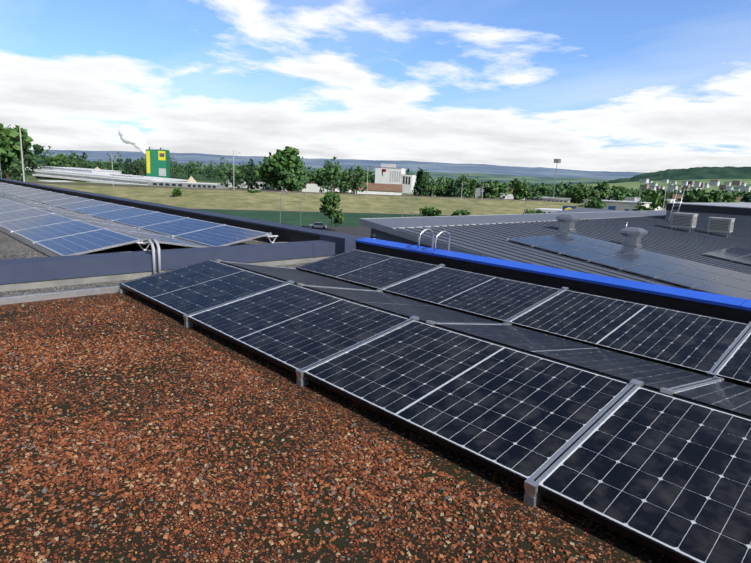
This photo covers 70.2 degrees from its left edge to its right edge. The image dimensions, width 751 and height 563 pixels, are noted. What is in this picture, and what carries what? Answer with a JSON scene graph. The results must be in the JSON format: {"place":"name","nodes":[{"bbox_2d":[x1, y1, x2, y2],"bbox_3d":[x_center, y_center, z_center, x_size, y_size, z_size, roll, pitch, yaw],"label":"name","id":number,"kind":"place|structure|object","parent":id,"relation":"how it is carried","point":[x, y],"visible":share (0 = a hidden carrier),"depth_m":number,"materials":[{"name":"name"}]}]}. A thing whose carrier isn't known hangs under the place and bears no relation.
{"place":"outdoors","nodes":[
{"label":"outdoors","id":0,"kind":"place"},
{"bbox_2d":[118,124,147,153],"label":"smoke plume","id":1,"kind":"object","parent":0,"point":[131,136],"depth_m":614.95,"materials":[{"name":"white"}]},
{"bbox_2d":[0,231,311,296],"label":"roof gravel","id":2,"kind":"structure","parent":0,"point":[11,247],"depth_m":8.56,"materials":[{"name":"grey gravel"}]},
{"bbox_2d":[0,285,127,304],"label":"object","id":3,"kind":"object","parent":2,"relation":"on","point":[52,295],"depth_m":5.65,"materials":[{"name":"metal"}]},
{"bbox_2d":[0,184,282,256],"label":"solar panel mounts","id":4,"kind":"object","parent":2,"relation":"on","point":[50,254],"visible":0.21,"depth_m":9.64,"materials":[{"name":"metal"}]},
{"bbox_2d":[0,199,16,205],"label":"solar panel","id":5,"kind":"object","parent":4,"relation":"on","point":[5,202],"visible":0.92,"depth_m":14.85,"materials":[{"name":"glass"}]},
{"bbox_2d":[0,185,18,188],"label":"solar panel","id":6,"kind":"object","parent":4,"relation":"on","point":[5,186],"visible":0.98,"depth_m":25.07,"materials":[{"name":"glass"}]},
{"bbox_2d":[0,186,28,190],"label":"solar panel","id":7,"kind":"object","parent":4,"relation":"on","point":[12,188],"visible":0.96,"depth_m":23.75,"materials":[{"name":"glass"}]},
{"bbox_2d":[0,203,32,212],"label":"solar panel","id":8,"kind":"object","parent":4,"relation":"on","point":[11,207],"visible":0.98,"depth_m":13.63,"materials":[{"name":"glass"}]},
{"bbox_2d":[0,195,34,201],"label":"solar panel","id":9,"kind":"object","parent":4,"relation":"on","point":[15,198],"visible":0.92,"depth_m":18.03,"materials":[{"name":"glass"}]},
{"bbox_2d":[0,188,38,193],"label":"solar panel","id":10,"kind":"object","parent":4,"relation":"on","point":[18,190],"visible":0.92,"depth_m":22.48,"materials":[{"name":"glass"}]},
{"bbox_2d":[0,197,45,204],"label":"solar panel","id":11,"kind":"object","parent":4,"relation":"on","point":[22,200],"visible":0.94,"depth_m":16.80,"materials":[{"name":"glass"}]},
{"bbox_2d":[0,208,51,221],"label":"solar panel","id":12,"kind":"object","parent":4,"relation":"on","point":[18,214],"visible":0.98,"depth_m":12.30,"materials":[{"name":"glass"}]},
{"bbox_2d":[8,190,49,196],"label":"solar panel","id":13,"kind":"object","parent":4,"relation":"on","point":[27,193],"visible":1,"depth_m":21.25,"materials":[{"name":"glass"}]},
{"bbox_2d":[0,213,73,231],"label":"solar panel","id":14,"kind":"object","parent":4,"relation":"on","point":[30,222],"visible":0.92,"depth_m":11.02,"materials":[{"name":"glass"}]},
{"bbox_2d":[8,199,65,209],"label":"solar panel","id":15,"kind":"object","parent":4,"relation":"on","point":[35,204],"visible":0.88,"depth_m":15.56,"materials":[{"name":"glass"}]},
{"bbox_2d":[18,192,60,198],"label":"solar panel","id":16,"kind":"object","parent":4,"relation":"on","point":[37,195],"visible":0.94,"depth_m":20.04,"materials":[{"name":"glass"}]},
{"bbox_2d":[21,203,80,213],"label":"solar panel","id":17,"kind":"object","parent":4,"relation":"on","point":[50,208],"visible":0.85,"depth_m":14.34,"materials":[{"name":"glass"}]},
{"bbox_2d":[28,194,75,201],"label":"solar panel","id":18,"kind":"object","parent":4,"relation":"on","point":[50,198],"visible":0.94,"depth_m":18.79,"materials":[{"name":"glass"}]},
{"bbox_2d":[12,220,102,242],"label":"solar panel","id":19,"kind":"object","parent":4,"relation":"on","point":[51,231],"visible":0.96,"depth_m":9.80,"materials":[{"name":"glass"}]},
{"bbox_2d":[41,197,90,205],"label":"solar panel","id":20,"kind":"object","parent":4,"relation":"on","point":[65,201],"visible":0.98,"depth_m":17.57,"materials":[{"name":"glass"}]},
{"bbox_2d":[38,208,103,219],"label":"solar panel","id":21,"kind":"object","parent":4,"relation":"on","point":[68,213],"visible":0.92,"depth_m":13.07,"materials":[{"name":"glass"}]},
{"bbox_2d":[55,200,108,209],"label":"solar panel","id":22,"kind":"object","parent":4,"relation":"on","point":[81,204],"visible":0.94,"depth_m":16.34,"materials":[{"name":"glass"}]},
{"bbox_2d":[34,228,140,255],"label":"solar panel","id":23,"kind":"object","parent":4,"relation":"on","point":[87,242],"visible":0.94,"depth_m":8.50,"materials":[{"name":"glass"},{"name":"silicon solar cells"},{"name":"aluminium frame"}]},
{"bbox_2d":[55,213,130,226],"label":"solar panel","id":24,"kind":"object","parent":4,"relation":"on","point":[92,220],"visible":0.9,"depth_m":11.86,"materials":[{"name":"glass"}]},
{"bbox_2d":[71,203,129,214],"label":"solar panel","id":25,"kind":"object","parent":4,"relation":"on","point":[99,208],"visible":0.92,"depth_m":15.11,"materials":[{"name":"glass"}]},
{"bbox_2d":[79,220,165,235],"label":"solar panel","id":26,"kind":"object","parent":4,"relation":"on","point":[117,227],"visible":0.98,"depth_m":10.60,"materials":[{"name":"glass"}]},
{"bbox_2d":[90,207,155,220],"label":"solar panel","id":27,"kind":"object","parent":4,"relation":"on","point":[121,213],"visible":0.96,"depth_m":13.87,"materials":[{"name":"glass"}]},
{"bbox_2d":[112,212,185,227],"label":"solar panel","id":28,"kind":"object","parent":4,"relation":"on","point":[147,219],"visible":0.88,"depth_m":12.64,"materials":[{"name":"glass"}]},
{"bbox_2d":[107,228,207,247],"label":"solar panel","id":29,"kind":"object","parent":4,"relation":"on","point":[166,240],"visible":0.9,"depth_m":9.24,"materials":[{"name":"glass"}]},
{"bbox_2d":[139,218,222,236],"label":"solar panel","id":30,"kind":"object","parent":4,"relation":"on","point":[179,226],"visible":0.92,"depth_m":11.41,"materials":[{"name":"glass"}]},
{"bbox_2d":[173,225,268,246],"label":"solar panel","id":31,"kind":"object","parent":4,"relation":"on","point":[224,235],"visible":0.94,"depth_m":10.14,"materials":[{"name":"glass"}]},
{"bbox_2d":[143,239,160,274],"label":"cable conduits","id":32,"kind":"object","parent":2,"relation":"on","point":[150,241],"visible":0.73,"depth_m":6.97,"materials":[{"name":"grey metal"}]},
{"bbox_2d":[320,233,365,254],"bbox_3d":[-0.570,-0.604,9.299,0.480,0.389,0.670,-8,15,-43],"label":"parapet corner box","id":33,"kind":"object","parent":2,"relation":"on","point":[345,242],"visible":0.43,"depth_m":9.03,"materials":[{"name":"grey metal"}]},
{"bbox_2d":[13,175,583,237],"bbox_3d":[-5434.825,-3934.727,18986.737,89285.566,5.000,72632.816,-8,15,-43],"label":"ground","id":34,"kind":"structure","parent":0,"point":[261,205],"depth_m":212.52,"materials":[{"name":"plant"}]},
{"bbox_2d":[8,127,44,157],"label":"hill trees","id":35,"kind":"object","parent":34,"relation":"on","point":[38,149],"visible":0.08,"depth_m":751.49,"materials":[{"name":"green plant"}]},
{"bbox_2d":[38,180,72,181],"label":"wall","id":36,"kind":"structure","parent":34,"relation":"on","point":[54,181],"depth_m":365.15,"materials":[{"name":"white"}]},
{"bbox_2d":[40,166,120,173],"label":"warehouse roof","id":37,"kind":"structure","parent":34,"relation":"on","point":[84,170],"depth_m":428.61,"materials":[{"name":"white metal"}]},
{"bbox_2d":[87,182,118,183],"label":"wall","id":38,"kind":"structure","parent":34,"relation":"on","point":[102,182],"depth_m":369.01,"materials":[{"name":"white concrete"}]},
{"bbox_2d":[32,169,187,184],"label":"industrial building","id":39,"kind":"structure","parent":34,"relation":"on","point":[74,176],"depth_m":396.22,"materials":[{"name":"white metal"}]},
{"bbox_2d":[11,154,234,181],"bbox_3d":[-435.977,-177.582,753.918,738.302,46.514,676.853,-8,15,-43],"label":"trees","id":40,"kind":"object","parent":34,"relation":"on","point":[183,176],"visible":0.08,"depth_m":743.18,"materials":[{"name":"green plant"}]},
{"bbox_2d":[110,174,143,176],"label":"hall block","id":41,"kind":"structure","parent":34,"relation":"on","point":[125,175],"depth_m":399.55,"materials":[{"name":"white"}]},
{"bbox_2d":[95,167,195,181],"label":"sand piles","id":42,"kind":"object","parent":34,"relation":"on","point":[191,179],"visible":0.04,"depth_m":398.97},
{"bbox_2d":[145,149,169,177],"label":"tower building","id":43,"kind":"structure","parent":34,"relation":"on","point":[156,164],"depth_m":506.43,"materials":[{"name":"green paint"}]},
{"bbox_2d":[146,147,165,175],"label":"building panels","id":44,"kind":"object","parent":43,"relation":"attached to","point":[161,156],"visible":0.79,"depth_m":505.34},
{"bbox_2d":[149,181,226,188],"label":"building","id":45,"kind":"structure","parent":34,"relation":"on","point":[188,184],"depth_m":366.23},
{"bbox_2d":[226,181,246,187],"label":"building","id":46,"kind":"structure","parent":34,"relation":"on","point":[243,186],"depth_m":409.31,"materials":[{"name":"white"}]},
{"bbox_2d":[249,182,294,191],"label":"low grey building","id":47,"kind":"structure","parent":34,"relation":"on","point":[270,189],"depth_m":343.35,"materials":[{"name":"grey concrete"}]},
{"bbox_2d":[28,182,542,200],"bbox_3d":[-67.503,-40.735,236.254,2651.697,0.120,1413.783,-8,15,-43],"label":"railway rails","id":48,"kind":"object","parent":34,"relation":"on","point":[274,191],"visible":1,"depth_m":242.00,"materials":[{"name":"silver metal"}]},
{"bbox_2d":[302,184,332,192],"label":"white building","id":49,"kind":"structure","parent":34,"relation":"on","point":[312,188],"depth_m":370.33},
{"bbox_2d":[310,222,326,228],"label":"white car","id":50,"kind":"object","parent":34,"relation":"on","point":[319,224],"visible":1,"depth_m":134.20,"materials":[{"name":"white paint"}]},
{"bbox_2d":[19,125,670,226],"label":"poles","id":51,"kind":"object","parent":34,"relation":"on","point":[557,160],"visible":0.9,"depth_m":167.56,"materials":[{"name":"metal"}]},
{"bbox_2d":[0,123,739,230],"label":"trees","id":52,"kind":"object","parent":34,"relation":"on","point":[287,157],"visible":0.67,"depth_m":268.31,"materials":[{"name":"green plant"}]},
{"bbox_2d":[0,178,750,323],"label":"roof parapet","id":53,"kind":"structure","parent":34,"relation":"on","point":[714,305],"depth_m":7.06,"materials":[{"name":"blue metal"}]},
{"bbox_2d":[417,228,449,250],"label":"ladder hoops","id":54,"kind":"object","parent":53,"relation":"on","point":[433,241],"visible":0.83,"depth_m":8.06,"materials":[{"name":"metal"}]},
{"bbox_2d":[0,146,750,208],"bbox_3d":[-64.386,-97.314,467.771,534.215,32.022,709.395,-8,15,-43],"label":"tree belt","id":55,"kind":"object","parent":34,"relation":"on","point":[291,181],"visible":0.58,"depth_m":299.86,"materials":[{"name":"green plant"}]},
{"bbox_2d":[354,183,401,194],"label":"building","id":56,"kind":"structure","parent":34,"relation":"on","point":[384,189],"depth_m":330.43,"materials":[{"name":"brown brick"}]},
{"bbox_2d":[375,167,405,183],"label":"building","id":57,"kind":"structure","parent":34,"relation":"on","point":[390,175],"depth_m":458.33,"materials":[{"name":"white concrete"}]},
{"bbox_2d":[381,163,395,167],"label":"rooftop structure","id":58,"kind":"object","parent":57,"relation":"on","point":[388,165],"visible":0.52,"depth_m":464.17,"materials":[{"name":"white metal"}]},
{"bbox_2d":[401,174,415,193],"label":"building","id":59,"kind":"structure","parent":34,"relation":"on","point":[408,182],"depth_m":455.35,"materials":[{"name":"white concrete"}]},
{"bbox_2d":[475,188,484,197],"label":"grey building","id":60,"kind":"structure","parent":34,"relation":"on","point":[477,192],"depth_m":329.16,"materials":[{"name":"white concrete"}]},
{"bbox_2d":[480,192,506,198],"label":"building","id":61,"kind":"structure","parent":34,"relation":"on","point":[503,194],"depth_m":287.03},
{"bbox_2d":[507,188,524,199],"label":"house","id":62,"kind":"structure","parent":34,"relation":"on","point":[510,196],"depth_m":316.21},
{"bbox_2d":[532,208,562,212],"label":"building","id":63,"kind":"structure","parent":34,"relation":"on","point":[547,210],"depth_m":197.87,"materials":[{"name":"white"}]},
{"bbox_2d":[530,197,572,202],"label":"office building","id":64,"kind":"structure","parent":34,"relation":"on","point":[566,200],"depth_m":279.25,"materials":[{"name":"white"}]},
{"bbox_2d":[360,210,750,296],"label":"neighbour hall","id":65,"kind":"structure","parent":34,"relation":"on","point":[484,235],"depth_m":22.34,"materials":[{"name":"grey metal"}]},
{"bbox_2d":[556,214,580,232],"bbox_3d":[8.857,-2.677,24.651,0.798,0.821,0.798,-8,15,-43],"label":"roof cowl","id":66,"kind":"object","parent":65,"relation":"on","point":[567,222],"visible":0.92,"depth_m":24.45,"materials":[{"name":"grey metal"}]},
{"bbox_2d":[506,233,750,299],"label":"solar panels","id":67,"kind":"object","parent":65,"relation":"on","point":[736,283],"visible":0.94,"depth_m":18.66,"materials":[{"name":"grey"}]},
{"bbox_2d":[619,227,647,247],"bbox_3d":[10.781,-1.821,22.394,0.840,0.864,0.840,-8,15,-43],"label":"roof cowl","id":68,"kind":"object","parent":65,"relation":"on","point":[633,236],"visible":0.9,"depth_m":22.17,"materials":[{"name":"grey metal"}]},
{"bbox_2d":[668,189,684,221],"bbox_3d":[19.673,-4.965,34.929,0.871,2.204,0.438,-8,15,-43],"label":"aluminium ladder","id":69,"kind":"object","parent":65,"relation":"on","point":[676,201],"visible":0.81,"depth_m":34.99,"materials":[{"name":"metal"}]},
{"bbox_2d":[670,212,697,232],"bbox_3d":[17.647,-3.321,30.638,1.156,1.176,0.901,13,15,42],"label":"ac unit","id":70,"kind":"object","parent":65,"relation":"on","point":[684,220],"visible":0.94,"depth_m":30.28,"materials":[{"name":"grey metal"}]},
{"bbox_2d":[707,217,734,237],"bbox_3d":[19.758,-3.055,30.639,1.156,1.176,0.901,13,15,42],"label":"ac unit","id":71,"kind":"object","parent":65,"relation":"on","point":[720,225],"visible":0.9,"depth_m":30.29,"materials":[{"name":"grey metal"}]},
{"bbox_2d":[702,247,750,264],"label":"skylight","id":72,"kind":"object","parent":65,"relation":"on","point":[733,253],"visible":1,"depth_m":23.07,"materials":[{"name":"grey"}]},
{"bbox_2d":[562,206,575,210],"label":"billboard","id":73,"kind":"object","parent":34,"relation":"on","point":[568,207],"visible":0.17,"depth_m":85.75,"materials":[{"name":"blue"}]},
{"bbox_2d":[583,200,658,210],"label":"building","id":74,"kind":"structure","parent":34,"relation":"on","point":[620,205],"depth_m":251.29,"materials":[{"name":"white"}]},
{"bbox_2d":[606,197,639,200],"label":"building","id":75,"kind":"structure","parent":34,"relation":"on","point":[632,199],"depth_m":293.04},
{"bbox_2d":[539,166,750,184],"bbox_3d":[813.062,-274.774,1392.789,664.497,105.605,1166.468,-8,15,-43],"label":"hill forest","id":76,"kind":"object","parent":34,"relation":"on","point":[728,172],"visible":0.23,"depth_m":1542.33,"materials":[{"name":"green plant"}]},
{"bbox_2d":[659,199,674,209],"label":"white building","id":77,"kind":"structure","parent":34,"relation":"on","point":[669,201],"depth_m":260.95,"materials":[{"name":"white"}]},
{"bbox_2d":[672,194,682,202],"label":"house","id":78,"kind":"structure","parent":34,"relation":"on","point":[677,196],"depth_m":277.25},
{"bbox_3d":[-18.242,7.333,-2.974,44.010,11.970,86.000,-8,15,-43],"label":"building body","id":79,"kind":"object","parent":34,"relation":"on","visible":0},
{"bbox_2d":[0,240,334,291],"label":"parapet wall","id":80,"kind":"structure","parent":79,"relation":"on","point":[32,273],"depth_m":6.81,"materials":[{"name":"grey metal"}]},
{"bbox_2d":[0,291,678,562],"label":"roof surface","id":81,"kind":"object","parent":79,"relation":"on","point":[601,543],"depth_m":2.54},
{"bbox_2d":[0,294,608,562],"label":"brick chips","id":82,"kind":"object","parent":81,"relation":"on","point":[23,481],"visible":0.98,"depth_m":2.60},
{"bbox_2d":[119,251,750,507],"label":"panel mounting rails","id":83,"kind":"object","parent":81,"relation":"on","point":[532,497],"visible":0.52,"depth_m":3.62,"materials":[{"name":"metal"}]},
{"bbox_2d":[119,259,285,316],"bbox_3d":[-1.895,0.033,5.811,1.134,0.036,1.722,-20,23,-40],"label":"solar panel","id":84,"kind":"object","parent":83,"relation":"attached to","point":[187,290],"visible":0.88,"depth_m":5.71,"materials":[{"name":"black"}]},
{"bbox_2d":[220,261,373,289],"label":"solar panel","id":85,"kind":"object","parent":83,"relation":"on","point":[296,276],"visible":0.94,"depth_m":6.39,"materials":[{"name":"black"}]},
{"bbox_2d":[188,283,408,373],"bbox_3d":[-0.700,0.326,4.582,1.134,0.035,1.722,-20,23,-40],"label":"solar panel","id":86,"kind":"object","parent":83,"relation":"on","point":[292,327],"visible":0.96,"depth_m":4.44,"materials":[{"name":"black"}]},
{"bbox_2d":[296,249,438,289],"bbox_3d":[-0.129,-0.190,7.346,1.134,0.035,1.722,-20,23,-40],"label":"solar panel","id":87,"kind":"object","parent":83,"relation":"on","point":[371,270],"visible":1,"depth_m":7.26,"materials":[{"name":"black"}]},
{"bbox_2d":[303,286,499,322],"bbox_3d":[0.238,0.237,5.255,1.134,0.035,1.722,6,6,-45],"label":"solar panel","id":88,"kind":"object","parent":83,"relation":"on","point":[403,306],"visible":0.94,"depth_m":5.14,"materials":[{"name":"black"}]},
{"bbox_2d":[303,320,628,484],"bbox_3d":[0.505,0.617,3.364,1.134,0.035,1.722,-20,23,-40],"label":"solar panel","id":89,"kind":"object","parent":83,"relation":"on","point":[518,416],"visible":1,"depth_m":3.17,"materials":[{"name":"black"}]},
{"bbox_2d":[382,266,560,322],"bbox_3d":[1.068,0.108,6.122,1.134,0.036,1.722,-20,23,-40],"label":"solar panel","id":90,"kind":"object","parent":83,"relation":"on","point":[493,298],"visible":0.94,"depth_m":6.01,"materials":[{"name":"black"}]},
{"bbox_2d":[434,324,715,390],"bbox_3d":[1.443,0.527,4.028,1.134,0.036,1.722,5,6,-45],"label":"solar panel","id":91,"kind":"object","parent":83,"relation":"on","point":[649,374],"visible":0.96,"depth_m":3.87,"materials":[{"name":"black"}]},
{"bbox_2d":[509,289,748,374],"bbox_3d":[2.269,0.396,4.894,1.134,0.036,1.722,-21,24,-40],"label":"solar panel","id":92,"kind":"object","parent":83,"relation":"on","point":[695,343],"visible":0.96,"depth_m":4.75,"materials":[{"name":"black"}]},
{"bbox_2d":[537,386,750,562],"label":"solar panel","id":93,"kind":"object","parent":83,"relation":"on","point":[667,475],"visible":1,"depth_m":2.35,"materials":[{"name":"black"}]},
{"bbox_2d":[673,380,750,417],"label":"solar panel","id":94,"kind":"object","parent":83,"relation":"on","point":[729,397],"visible":0.81,"depth_m":3.12,"materials":[{"name":"black"}]},
{"bbox_2d":[716,333,750,387],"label":"solar panel","id":95,"kind":"object","parent":83,"relation":"on","point":[735,368],"visible":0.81,"depth_m":3.98,"materials":[{"name":"black"}]},
{"bbox_2d":[32,150,643,178],"bbox_3d":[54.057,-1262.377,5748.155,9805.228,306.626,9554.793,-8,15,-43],"label":"hills","id":96,"kind":"structure","parent":0,"point":[186,158],"depth_m":7414.22,"materials":[{"name":"blue"}]},
{"bbox_2d":[91,161,615,184],"bbox_3d":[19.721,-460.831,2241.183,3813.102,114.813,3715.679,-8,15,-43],"label":"hills","id":97,"kind":"structure","parent":0,"point":[500,178],"depth_m":2922.26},
{"bbox_2d":[0,0,750,172],"label":"sky","id":98,"kind":"structure","parent":0,"point":[644,86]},
{"bbox_2d":[527,179,750,196],"bbox_3d":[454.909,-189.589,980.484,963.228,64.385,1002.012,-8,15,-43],"label":"hill fields","id":99,"kind":"structure","parent":0,"point":[634,185],"depth_m":1150.82,"materials":[{"name":"green plant"}]},
{"bbox_2d":[551,203,750,235],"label":"building roof","id":100,"kind":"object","parent":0,"point":[740,213],"visible":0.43,"depth_m":34.18,"materials":[{"name":"grey metal"}]},
{"bbox_3d":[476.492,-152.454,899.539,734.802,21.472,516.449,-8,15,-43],"label":"hillside village","id":101,"kind":"structure","parent":0,"visible":0},
{"bbox_2d":[639,178,750,193],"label":"village houses","id":102,"kind":"structure","parent":101,"relation":"on","point":[700,185],"depth_m":840.64,"materials":[{"name":"grey"}]}
]}

